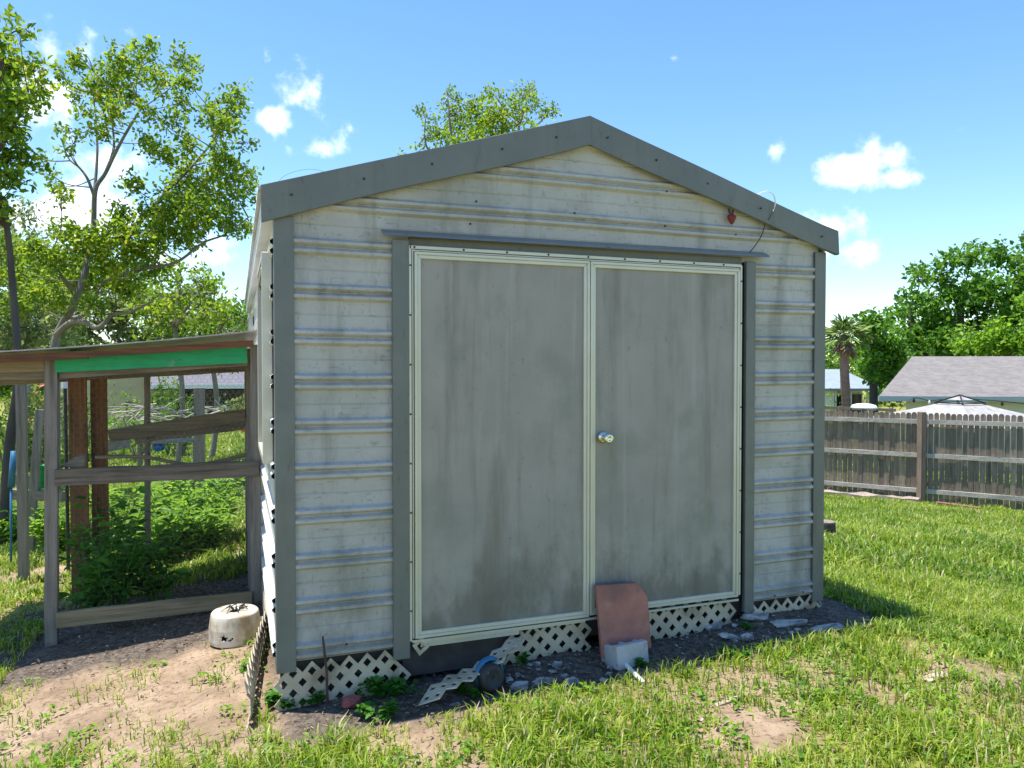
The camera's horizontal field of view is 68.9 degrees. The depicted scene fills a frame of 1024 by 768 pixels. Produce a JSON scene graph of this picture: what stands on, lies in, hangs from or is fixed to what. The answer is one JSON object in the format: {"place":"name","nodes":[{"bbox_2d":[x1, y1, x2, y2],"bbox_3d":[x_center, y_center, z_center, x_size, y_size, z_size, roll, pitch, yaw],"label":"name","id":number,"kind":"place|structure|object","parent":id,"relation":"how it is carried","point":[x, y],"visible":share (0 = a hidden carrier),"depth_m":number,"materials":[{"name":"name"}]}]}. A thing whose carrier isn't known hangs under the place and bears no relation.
{"place":"outdoors","nodes":[
{"label":"outdoors","id":0,"kind":"place"},
{"bbox_2d":[0,386,1023,767],"bbox_3d":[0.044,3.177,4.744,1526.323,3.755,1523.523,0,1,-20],"label":"ground","id":1,"kind":"structure","parent":0,"point":[168,694],"depth_m":3.55,"materials":[{"name":"soil"}]},
{"bbox_2d":[8,451,15,565],"bbox_3d":[-5.018,1.271,7.507,0.087,1.196,0.060,0,1,-20],"label":"blue tube","id":2,"kind":"object","parent":1,"relation":"on","point":[12,474],"visible":0.79,"depth_m":7.49,"materials":[{"name":"plastic"}]},
{"bbox_2d":[0,503,43,543],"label":"bush","id":3,"kind":"object","parent":1,"relation":"on","point":[14,529],"visible":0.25,"depth_m":8.91,"materials":[{"name":"green plant"}]},
{"bbox_2d":[0,383,43,466],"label":"shrub","id":4,"kind":"object","parent":1,"relation":"on","point":[2,418],"visible":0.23,"depth_m":21.94,"materials":[{"name":"green plant"}]},
{"bbox_2d":[15,384,29,585],"bbox_3d":[-4.341,0.875,6.619,0.079,1.921,0.079,0,1,-20],"label":"fence post","id":5,"kind":"object","parent":1,"relation":"on","point":[21,407],"visible":0.84,"depth_m":6.59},
{"bbox_2d":[0,3,66,546],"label":"shade tree","id":6,"kind":"object","parent":1,"relation":"on","point":[18,99],"visible":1,"depth_m":8.95,"materials":[{"name":"green plant"}]},
{"bbox_2d":[0,383,68,489],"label":"shrub","id":7,"kind":"object","parent":1,"relation":"on","point":[39,404],"visible":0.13,"depth_m":14.92,"materials":[{"name":"green leaf"},{"name":"bark"}]},
{"bbox_2d":[29,409,43,553],"bbox_3d":[-5.119,1.097,7.996,0.198,1.649,0.079,0,1,-20],"label":"fence post","id":8,"kind":"object","parent":1,"relation":"on","point":[35,466],"visible":0.69,"depth_m":7.96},
{"bbox_2d":[39,464,43,487],"bbox_3d":[-5.133,1.015,8.200,0.140,0.250,0.140,0,1,-20],"label":"green bucket","id":9,"kind":"object","parent":8,"relation":"attached to","point":[41,484],"visible":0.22,"depth_m":8.14,"materials":[{"name":"paint"}]},
{"bbox_2d":[0,195,99,428],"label":"moss tree","id":10,"kind":"object","parent":1,"relation":"on","point":[43,336],"visible":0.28,"depth_m":23.23,"materials":[{"name":"green leaf"},{"name":"bark"}]},
{"bbox_2d":[0,262,106,404],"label":"background tree","id":11,"kind":"object","parent":1,"relation":"on","point":[5,387],"visible":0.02,"depth_m":39.33,"materials":[{"name":"green plant"}]},
{"bbox_2d":[29,506,91,552],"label":"bush","id":12,"kind":"object","parent":1,"relation":"on","point":[37,524],"visible":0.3,"depth_m":7.86,"materials":[{"name":"green plant"}]},
{"bbox_2d":[61,382,70,573],"bbox_3d":[-4.122,0.838,6.899,0.055,1.836,0.055,0,1,-20],"label":"pipe","id":13,"kind":"object","parent":1,"relation":"on","point":[64,385],"visible":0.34,"depth_m":6.89,"materials":[{"name":"metal"}]},
{"bbox_2d":[29,379,135,459],"bbox_3d":[-12.605,1.177,22.116,2.978,3.076,2.783,0,1,-20],"label":"shrub","id":14,"kind":"object","parent":1,"relation":"on","point":[62,435],"visible":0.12,"depth_m":21.93,"materials":[{"name":"green plant"}]},
{"bbox_2d":[58,530,140,608],"bbox_3d":[-2.728,1.294,4.982,0.522,0.550,0.548,0,1,-20],"label":"bush","id":15,"kind":"object","parent":1,"relation":"on","point":[89,592],"visible":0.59,"depth_m":4.94,"materials":[{"name":"green plant"}]},
{"bbox_2d":[61,486,153,602],"bbox_3d":[-2.933,1.207,5.480,0.631,0.799,0.571,-1,2,-45],"label":"bush","id":16,"kind":"object","parent":1,"relation":"on","point":[100,538],"visible":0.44,"depth_m":5.49,"materials":[{"name":"green plant"}]},
{"bbox_2d":[59,502,172,606],"bbox_3d":[-2.638,1.177,4.977,0.619,0.720,0.663,0,1,16],"label":"bush","id":17,"kind":"object","parent":1,"relation":"on","point":[122,587],"visible":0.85,"depth_m":4.95,"materials":[{"name":"green plant"}]},
{"bbox_2d":[108,440,130,451],"bbox_3d":[-5.294,0.805,9.997,0.334,0.223,0.101,0,1,0],"label":"board","id":18,"kind":"object","parent":1,"relation":"on","point":[120,445],"visible":0.56,"depth_m":9.95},
{"bbox_2d":[44,265,197,345],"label":"background tree","id":19,"kind":"object","parent":1,"relation":"on","point":[121,328],"visible":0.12,"depth_m":41.17,"materials":[{"name":"green plant"}]},
{"bbox_2d":[0,330,261,647],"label":"chicken coop","id":20,"kind":"structure","parent":1,"relation":"on","point":[77,368],"depth_m":4.81,"materials":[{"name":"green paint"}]},
{"bbox_2d":[0,34,264,502],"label":"oak tree","id":21,"kind":"object","parent":1,"relation":"on","point":[166,213],"visible":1,"depth_m":12.46,"materials":[{"name":"green plant"}]},
{"bbox_2d":[89,481,183,547],"bbox_3d":[-3.699,1.298,7.198,0.797,0.810,0.860,0,1,22],"label":"bush","id":22,"kind":"object","parent":1,"relation":"on","point":[153,492],"visible":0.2,"depth_m":7.12,"materials":[{"name":"green plant"}]},
{"bbox_2d":[108,388,175,464],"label":"shrub","id":23,"kind":"object","parent":1,"relation":"on","point":[133,445],"visible":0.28,"depth_m":20.83,"materials":[{"name":"green plant"}]},
{"bbox_2d":[97,518,190,601],"bbox_3d":[-2.517,1.235,5.131,0.499,0.575,0.577,1,2,40],"label":"bush","id":24,"kind":"object","parent":1,"relation":"on","point":[149,556],"visible":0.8,"depth_m":5.16,"materials":[{"name":"green plant"}]},
{"bbox_2d":[60,372,244,438],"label":"house","id":25,"kind":"structure","parent":1,"relation":"on","point":[233,384],"depth_m":34.56,"materials":[{"name":"white paint"}]},
{"bbox_2d":[137,438,193,465],"bbox_3d":[-5.545,1.102,12.024,0.900,0.410,0.400,0,1,-20],"label":"table","id":26,"kind":"object","parent":1,"relation":"on","point":[175,440],"visible":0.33,"depth_m":11.89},
{"bbox_2d":[152,443,164,451],"bbox_3d":[-5.680,0.998,12.000,0.200,0.180,0.195,0,1,-20],"label":"blue ball","id":27,"kind":"object","parent":26,"relation":"on","point":[161,446],"visible":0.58,"depth_m":11.93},
{"bbox_2d":[118,494,218,562],"bbox_3d":[-3.163,1.348,6.830,0.776,0.590,0.905,-1,2,-40],"label":"bush","id":28,"kind":"object","parent":1,"relation":"on","point":[170,510],"visible":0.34,"depth_m":6.74,"materials":[{"name":"green plant"}]},
{"bbox_2d":[151,376,191,454],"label":"shrub","id":29,"kind":"object","parent":1,"relation":"on","point":[160,392],"visible":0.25,"depth_m":21.90,"materials":[{"name":"green plant"}]},
{"bbox_2d":[113,246,238,461],"bbox_3d":[-7.597,-0.566,16.950,2.644,5.250,4.553,0,1,-20],"label":"tree","id":30,"kind":"object","parent":1,"relation":"on","point":[178,299],"visible":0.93,"depth_m":16.49,"materials":[{"name":"green plant"}]},
{"bbox_2d":[108,396,244,427],"bbox_3d":[-7.026,0.652,15.967,3.852,0.746,1.888,0,1,7],"label":"brush pile","id":31,"kind":"object","parent":1,"relation":"on","point":[210,408],"visible":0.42,"depth_m":15.87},
{"bbox_2d":[161,383,206,455],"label":"shrub","id":32,"kind":"object","parent":1,"relation":"on","point":[174,406],"visible":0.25,"depth_m":20.90,"materials":[{"name":"green plant"}]},
{"bbox_2d":[151,477,242,549],"bbox_3d":[-3.144,1.266,7.334,0.946,0.792,0.970,0,1,-20],"label":"bush","id":33,"kind":"object","parent":1,"relation":"on","point":[164,501],"visible":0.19,"depth_m":7.33,"materials":[{"name":"green plant"}]},
{"bbox_2d":[145,283,248,339],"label":"background tree","id":34,"kind":"object","parent":1,"relation":"on","point":[227,329],"visible":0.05,"depth_m":43.23,"materials":[{"name":"green plant"}]},
{"bbox_2d":[193,388,204,506],"bbox_3d":[-3.984,0.898,9.517,0.135,1.701,0.135,0,1,-20],"label":"fence post","id":35,"kind":"object","parent":1,"relation":"on","point":[197,399],"visible":0.46,"depth_m":9.45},
{"bbox_2d":[156,488,245,555],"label":"bush","id":36,"kind":"object","parent":1,"relation":"on","point":[214,531],"visible":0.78,"depth_m":6.78,"materials":[{"name":"green plant"}]},
{"bbox_2d":[163,477,244,534],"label":"bush","id":37,"kind":"object","parent":1,"relation":"on","point":[231,484],"visible":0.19,"depth_m":7.50,"materials":[{"name":"green plant"}]},
{"bbox_2d":[181,297,247,460],"bbox_3d":[-7.386,-0.086,19.056,2.268,4.174,3.836,0,1,-20],"label":"tree","id":38,"kind":"object","parent":1,"relation":"on","point":[220,326],"visible":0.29,"depth_m":18.94,"materials":[{"name":"green plant"}]},
{"bbox_2d":[219,392,244,431],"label":"shrub","id":39,"kind":"object","parent":1,"relation":"on","point":[233,403],"visible":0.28,"depth_m":8.43,"materials":[{"name":"green plant"}]},
{"bbox_2d":[209,603,260,647],"bbox_3d":[-1.597,1.372,4.302,0.284,0.202,0.284,0,1,-20],"label":"ceramic pot","id":40,"kind":"object","parent":1,"relation":"on","point":[239,624],"visible":0.95,"depth_m":4.20,"materials":[{"name":"white ceramic"}]},
{"bbox_2d":[238,663,249,672],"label":"weed","id":41,"kind":"object","parent":1,"relation":"on","point":[244,667],"visible":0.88,"depth_m":3.83,"materials":[{"name":"green plant"}]},
{"bbox_2d":[264,682,281,704],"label":"weed","id":42,"kind":"object","parent":1,"relation":"on","point":[272,696],"visible":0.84,"depth_m":3.40,"materials":[{"name":"green plant"}]},
{"bbox_2d":[277,693,308,708],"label":"weed","id":43,"kind":"object","parent":1,"relation":"on","point":[287,704],"visible":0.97,"depth_m":3.35,"materials":[{"name":"green plant"}]},
{"bbox_2d":[295,690,325,705],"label":"weed","id":44,"kind":"object","parent":1,"relation":"on","point":[314,700],"visible":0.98,"depth_m":3.38,"materials":[{"name":"green plant"}]},
{"bbox_2d":[322,636,328,704],"bbox_3d":[-0.845,1.322,3.382,0.031,0.361,0.013,0,1,-20],"label":"rusty rod","id":45,"kind":"object","parent":1,"relation":"on","point":[326,677],"visible":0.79,"depth_m":3.38,"materials":[{"name":"metal"}]},
{"bbox_2d":[341,694,361,708],"bbox_3d":[-0.722,1.433,3.365,0.094,0.047,0.068,-1,1,-25],"label":"red rock","id":46,"kind":"object","parent":1,"relation":"on","point":[350,701],"visible":0.97,"depth_m":3.35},
{"bbox_2d":[351,673,368,696],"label":"weed","id":47,"kind":"object","parent":1,"relation":"on","point":[358,692],"visible":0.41,"depth_m":3.46,"materials":[{"name":"green plant"}]},
{"bbox_2d":[354,694,376,715],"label":"weed","id":48,"kind":"object","parent":1,"relation":"on","point":[361,710],"visible":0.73,"depth_m":3.27,"materials":[{"name":"green plant"}]},
{"bbox_2d":[365,697,400,723],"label":"weed","id":49,"kind":"object","parent":1,"relation":"on","point":[385,712],"visible":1,"depth_m":3.24,"materials":[{"name":"green plant"}]},
{"bbox_2d":[364,672,405,698],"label":"weed","id":50,"kind":"object","parent":1,"relation":"on","point":[375,688],"visible":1,"depth_m":3.44,"materials":[{"name":"green plant"}]},
{"bbox_2d":[386,675,418,694],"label":"weed","id":51,"kind":"object","parent":1,"relation":"on","point":[394,681],"visible":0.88,"depth_m":3.47,"materials":[{"name":"green plant"}]},
{"bbox_2d":[449,702,460,705],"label":"concrete piece","id":52,"kind":"object","parent":1,"relation":"on","point":[455,704],"visible":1,"depth_m":3.34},
{"bbox_2d":[453,677,472,694],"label":"weed","id":53,"kind":"object","parent":1,"relation":"on","point":[461,687],"visible":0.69,"depth_m":3.46,"materials":[{"name":"green plant"}]},
{"bbox_2d":[467,688,484,697],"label":"weed","id":54,"kind":"object","parent":1,"relation":"on","point":[474,692],"visible":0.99,"depth_m":3.42,"materials":[{"name":"green plant"}]},
{"bbox_2d":[397,78,561,155],"bbox_3d":[-0.841,-2.726,17.081,3.904,9.212,2.861,0,1,6],"label":"oak tree","id":55,"kind":"object","parent":1,"relation":"on","point":[483,123],"visible":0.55,"depth_m":17.06,"materials":[{"name":"green plant"}]},
{"bbox_2d":[475,656,503,692],"bbox_3d":[-0.096,1.362,3.494,0.156,0.154,0.104,-1,1,-35],"label":"toy wheel","id":56,"kind":"object","parent":1,"relation":"on","point":[492,681],"visible":0.98,"depth_m":3.46,"materials":[{"name":"plastic"}]},
{"bbox_2d":[0,335,999,400],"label":"woods","id":57,"kind":"object","parent":1,"relation":"on","point":[832,362],"depth_m":105.46,"materials":[{"name":"green plant"}]},
{"bbox_2d":[0,559,1013,767],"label":"leaf litter","id":58,"kind":"object","parent":1,"relation":"on","point":[307,727],"visible":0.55,"depth_m":3.98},
{"bbox_2d":[506,676,512,683],"bbox_3d":[-0.012,1.411,3.558,0.036,0.020,0.050,0,1,3],"label":"stone chip","id":59,"kind":"object","parent":1,"relation":"on","point":[509,678],"visible":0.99,"depth_m":3.55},
{"bbox_2d":[0,431,1022,496],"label":"grass","id":60,"kind":"structure","parent":1,"relation":"on","point":[223,440],"depth_m":21.53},
{"bbox_2d":[0,561,1023,767],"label":"grass","id":61,"kind":"structure","parent":1,"relation":"on","point":[915,587],"depth_m":3.18,"materials":[{"name":"plant"}]},
{"bbox_2d":[0,551,1023,767],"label":"ground cover","id":62,"kind":"object","parent":1,"relation":"on","point":[734,701],"visible":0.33,"depth_m":3.23,"materials":[{"name":"green plant"}]},
{"bbox_2d":[509,681,527,690],"bbox_3d":[0.032,1.410,3.485,0.092,0.031,0.064,-5,11,6],"label":"concrete piece","id":63,"kind":"object","parent":1,"relation":"on","point":[519,685],"visible":0.96,"depth_m":3.47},
{"bbox_2d":[515,651,530,664],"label":"weed","id":64,"kind":"object","parent":1,"relation":"on","point":[523,658],"visible":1,"depth_m":3.73,"materials":[{"name":"green plant"}]},
{"bbox_2d":[533,661,540,666],"bbox_3d":[0.117,1.385,3.693,0.045,0.020,0.036,1,1,28],"label":"stone chip","id":65,"kind":"object","parent":1,"relation":"on","point":[536,664],"visible":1,"depth_m":3.68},
{"bbox_2d":[243,116,838,727],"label":"garden shed","id":66,"kind":"structure","parent":1,"relation":"on","point":[525,390],"depth_m":3.72,"materials":[{"name":"metal"}]},
{"bbox_2d":[247,313,252,330],"bbox_3d":[-2.676,-0.295,7.633,0.040,0.800,0.830,0,1,-20],"label":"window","id":67,"kind":"structure","parent":66,"relation":"in","point":[250,317],"depth_m":7.24,"materials":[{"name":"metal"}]},
{"bbox_2d":[257,252,272,463],"bbox_3d":[-1.279,-0.128,3.829,0.060,0.980,0.800,0,1,-20],"label":"window","id":68,"kind":"structure","parent":66,"relation":"in","point":[264,272],"depth_m":3.46,"materials":[{"name":"metal"}]},
{"bbox_2d":[413,251,589,638],"bbox_3d":[-0.033,0.289,3.672,0.909,1.824,0.028,0,1,-20],"label":"door","id":69,"kind":"structure","parent":66,"relation":"in","point":[502,343],"depth_m":3.67,"materials":[{"name":"metal"}]},
{"bbox_2d":[589,261,739,614],"bbox_3d":[0.838,0.279,3.959,0.915,1.817,0.093,0,1,-20],"label":"door","id":70,"kind":"structure","parent":66,"relation":"in","point":[665,339],"depth_m":3.99,"materials":[{"name":"metal"}]},
{"bbox_2d":[727,209,735,224],"bbox_3d":[1.206,-0.918,4.096,0.060,0.087,0.027,0,1,-20],"label":"hanging ornament","id":71,"kind":"object","parent":66,"relation":"hanging from","point":[731,217],"visible":1,"depth_m":4.09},
{"bbox_2d":[750,211,772,251],"bbox_3d":[1.376,-0.839,4.160,0.153,0.252,0.021,0,1,-9],"label":"cable","id":72,"kind":"object","parent":66,"relation":"attached to","point":[761,234],"visible":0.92,"depth_m":4.16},
{"bbox_2d":[758,191,775,210],"bbox_3d":[1.401,-1.022,4.218,0.036,0.116,0.175,-1,2,-42],"label":"cord","id":73,"kind":"object","parent":66,"relation":"hanging from","point":[773,195],"visible":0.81,"depth_m":4.16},
{"bbox_2d":[532,677,554,683],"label":"concrete piece","id":74,"kind":"object","parent":1,"relation":"on","point":[546,680],"visible":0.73,"depth_m":3.53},
{"bbox_2d":[551,661,561,667],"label":"concrete piece","id":75,"kind":"object","parent":1,"relation":"on","point":[555,664],"visible":1,"depth_m":3.68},
{"bbox_2d":[561,673,568,678],"bbox_3d":[0.256,1.407,3.595,0.033,0.021,0.040,1,1,35],"label":"stone chip","id":76,"kind":"object","parent":1,"relation":"on","point":[564,676],"visible":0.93,"depth_m":3.58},
{"bbox_2d":[565,677,579,683],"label":"concrete piece","id":77,"kind":"object","parent":1,"relation":"on","point":[573,679],"visible":0.85,"depth_m":3.53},
{"bbox_2d":[594,582,650,658],"bbox_3d":[0.573,1.202,3.832,0.300,0.359,0.096,0,1,-20],"label":"paver slab","id":78,"kind":"object","parent":1,"relation":"on","point":[622,610],"depth_m":3.82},
{"bbox_2d":[601,639,648,670],"bbox_3d":[0.566,1.351,3.756,0.190,0.131,0.161,-1,1,-28],"label":"concrete block","id":79,"kind":"object","parent":1,"relation":"on","point":[619,655],"depth_m":3.69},
{"bbox_2d":[625,663,644,683],"bbox_3d":[0.574,1.384,3.624,0.022,0.039,0.294,0,1,-16],"label":"white stick","id":80,"kind":"object","parent":1,"relation":"on","point":[627,666],"visible":0.64,"depth_m":3.58,"materials":[{"name":"paint"}]},
{"bbox_2d":[634,657,655,666],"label":"weed","id":81,"kind":"object","parent":1,"relation":"on","point":[640,662],"visible":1,"depth_m":3.67,"materials":[{"name":"green plant"}]},
{"bbox_2d":[705,621,722,630],"bbox_3d":[1.121,1.341,4.135,0.116,0.039,0.049,-10,-9,-14],"label":"concrete piece","id":82,"kind":"object","parent":1,"relation":"on","point":[715,626],"visible":1,"depth_m":4.12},
{"bbox_2d":[719,641,732,655],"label":"weed","id":83,"kind":"object","parent":1,"relation":"on","point":[725,651],"visible":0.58,"depth_m":3.76,"materials":[{"name":"green plant"}]},
{"bbox_2d":[715,695,739,705],"bbox_3d":[0.962,1.394,3.294,0.171,0.012,0.027,-6,1,-27],"label":"concrete piece","id":84,"kind":"object","parent":1,"relation":"on","point":[727,701],"visible":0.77,"depth_m":3.27,"materials":[{"name":"concrete"}]},
{"bbox_2d":[718,633,741,639],"bbox_3d":[1.170,1.352,3.981,0.140,0.025,0.043,10,4,-3],"label":"concrete piece","id":85,"kind":"object","parent":1,"relation":"on","point":[728,636],"visible":0.98,"depth_m":3.97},
{"bbox_2d":[732,650,750,659],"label":"weed","id":86,"kind":"object","parent":1,"relation":"on","point":[746,653],"visible":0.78,"depth_m":3.72,"materials":[{"name":"green plant"}]},
{"bbox_2d":[741,632,753,640],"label":"concrete piece","id":87,"kind":"object","parent":1,"relation":"on","point":[748,636],"visible":1,"depth_m":3.96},
{"bbox_2d":[740,621,757,629],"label":"weed","id":88,"kind":"object","parent":1,"relation":"on","point":[745,624],"visible":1,"depth_m":4.09,"materials":[{"name":"green plant"}]},
{"bbox_2d":[740,613,768,620],"bbox_3d":[1.380,1.314,4.214,0.173,0.042,0.098,3,-9,-8],"label":"concrete piece","id":89,"kind":"object","parent":1,"relation":"on","point":[754,616],"visible":1,"depth_m":4.18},
{"bbox_2d":[770,619,807,627],"bbox_3d":[1.546,1.330,4.148,0.215,0.035,0.082,-3,2,5],"label":"concrete piece","id":90,"kind":"object","parent":1,"relation":"on","point":[777,623],"visible":1,"depth_m":4.12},
{"bbox_2d":[810,623,845,631],"bbox_3d":[1.717,1.338,4.088,0.202,0.029,0.078,-11,0,6],"label":"concrete piece","id":91,"kind":"object","parent":1,"relation":"on","point":[826,627],"visible":0.8,"depth_m":4.07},
{"bbox_2d":[824,519,835,535],"bbox_3d":[3.119,1.463,7.433,0.220,0.204,0.217,0,1,-20],"label":"tree stump","id":92,"kind":"object","parent":1,"relation":"on","point":[830,525],"visible":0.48,"depth_m":7.34,"materials":[{"name":"grey plant"}]},
{"bbox_2d":[825,388,840,412],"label":"shrub","id":93,"kind":"object","parent":1,"relation":"on","point":[828,394],"visible":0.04,"depth_m":29.95,"materials":[{"name":"green plant"}]},
{"bbox_2d":[825,313,875,458],"bbox_3d":[13.359,0.120,30.041,2.096,5.977,2.275,0,1,-20],"label":"palm tree","id":94,"kind":"object","parent":1,"relation":"on","point":[844,347],"visible":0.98,"depth_m":29.83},
{"bbox_2d":[825,369,880,412],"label":"house","id":95,"kind":"structure","parent":1,"relation":"on","point":[832,382],"depth_m":47.21,"materials":[{"name":"white paint"}]},
{"bbox_2d":[854,394,858,412],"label":"window","id":96,"kind":"structure","parent":95,"relation":"in","point":[856,396],"depth_m":47.34,"materials":[{"name":"black glass"}]},
{"bbox_2d":[825,406,895,446],"bbox_3d":[10.876,1.346,23.820,2.402,1.345,0.925,0,1,20],"label":"fence","id":97,"kind":"object","parent":1,"relation":"on","point":[841,408],"visible":0.26,"depth_m":23.57,"materials":[{"name":"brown wood"}]},
{"bbox_2d":[850,403,877,412],"bbox_3d":[9.904,1.645,21.019,0.600,2.190,0.780,0,1,-20],"label":"canopy frame","id":98,"kind":"object","parent":1,"relation":"on","point":[863,406],"visible":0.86,"depth_m":20.78,"materials":[{"name":"white paint"}]},
{"bbox_2d":[824,490,920,501],"bbox_3d":[6.775,2.198,14.348,1.894,0.203,0.282,1,1,36],"label":"dirt ledge","id":99,"kind":"object","parent":1,"relation":"on","point":[850,494],"visible":0.34,"depth_m":14.21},
{"bbox_2d":[847,304,919,449],"bbox_3d":[16.383,-0.143,33.164,4.776,6.736,2.549,-1,2,-45],"label":"oak tree","id":100,"kind":"object","parent":1,"relation":"on","point":[885,361],"visible":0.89,"depth_m":32.53,"materials":[{"name":"green plant"}]},
{"bbox_2d":[824,410,1023,510],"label":"picket fence","id":101,"kind":"object","parent":1,"relation":"on","point":[847,431],"visible":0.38,"depth_m":13.88,"materials":[{"name":"grey wood"}]},
{"bbox_2d":[922,671,947,681],"bbox_3d":[1.963,1.352,3.452,0.145,0.016,0.058,-5,2,-22],"label":"concrete piece","id":102,"kind":"object","parent":1,"relation":"on","point":[930,679],"visible":0.62,"depth_m":3.44,"materials":[{"name":"concrete"}]},
{"bbox_2d":[862,231,1023,406],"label":"oak tree","id":103,"kind":"object","parent":1,"relation":"on","point":[975,296],"visible":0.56,"depth_m":38.40,"materials":[{"name":"green plant"}]},
{"bbox_2d":[868,394,1023,492],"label":"gazebo","id":104,"kind":"object","parent":1,"relation":"on","point":[962,408],"visible":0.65,"depth_m":18.09,"materials":[{"name":"fabric"}]},
{"bbox_2d":[878,356,1023,473],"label":"house","id":105,"kind":"structure","parent":1,"relation":"on","point":[986,378],"depth_m":25.79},
{"bbox_2d":[899,397,1023,409],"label":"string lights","id":106,"kind":"object","parent":105,"relation":"hanging from","point":[929,402],"visible":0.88,"depth_m":23.79,"materials":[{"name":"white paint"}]},
{"bbox_2d":[935,501,981,508],"bbox_3d":[7.857,2.148,13.150,0.125,0.056,0.695,-1,2,-44],"label":"red board","id":107,"kind":"object","parent":1,"relation":"on","point":[945,503],"visible":0.61,"depth_m":13.16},
{"bbox_2d":[937,291,1023,355],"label":"oak tree","id":108,"kind":"object","parent":1,"relation":"on","point":[1009,340],"visible":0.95,"depth_m":35.47,"materials":[{"name":"green plant"}]},
{"bbox_2d":[0,477,1023,610],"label":"lawn grass","id":109,"kind":"structure","parent":0,"point":[938,537],"depth_m":7.22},
{"bbox_2d":[12,488,64,502],"bbox_3d":[-5.080,1.193,7.999,0.561,0.143,0.073,0,1,-1],"label":"board","id":110,"kind":"object","parent":109,"relation":"on","point":[38,495],"visible":0.47,"depth_m":7.97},
{"bbox_2d":[0,0,1023,367],"label":"sky","id":111,"kind":"structure","parent":0,"point":[894,127],"materials":[{"name":"blue"}]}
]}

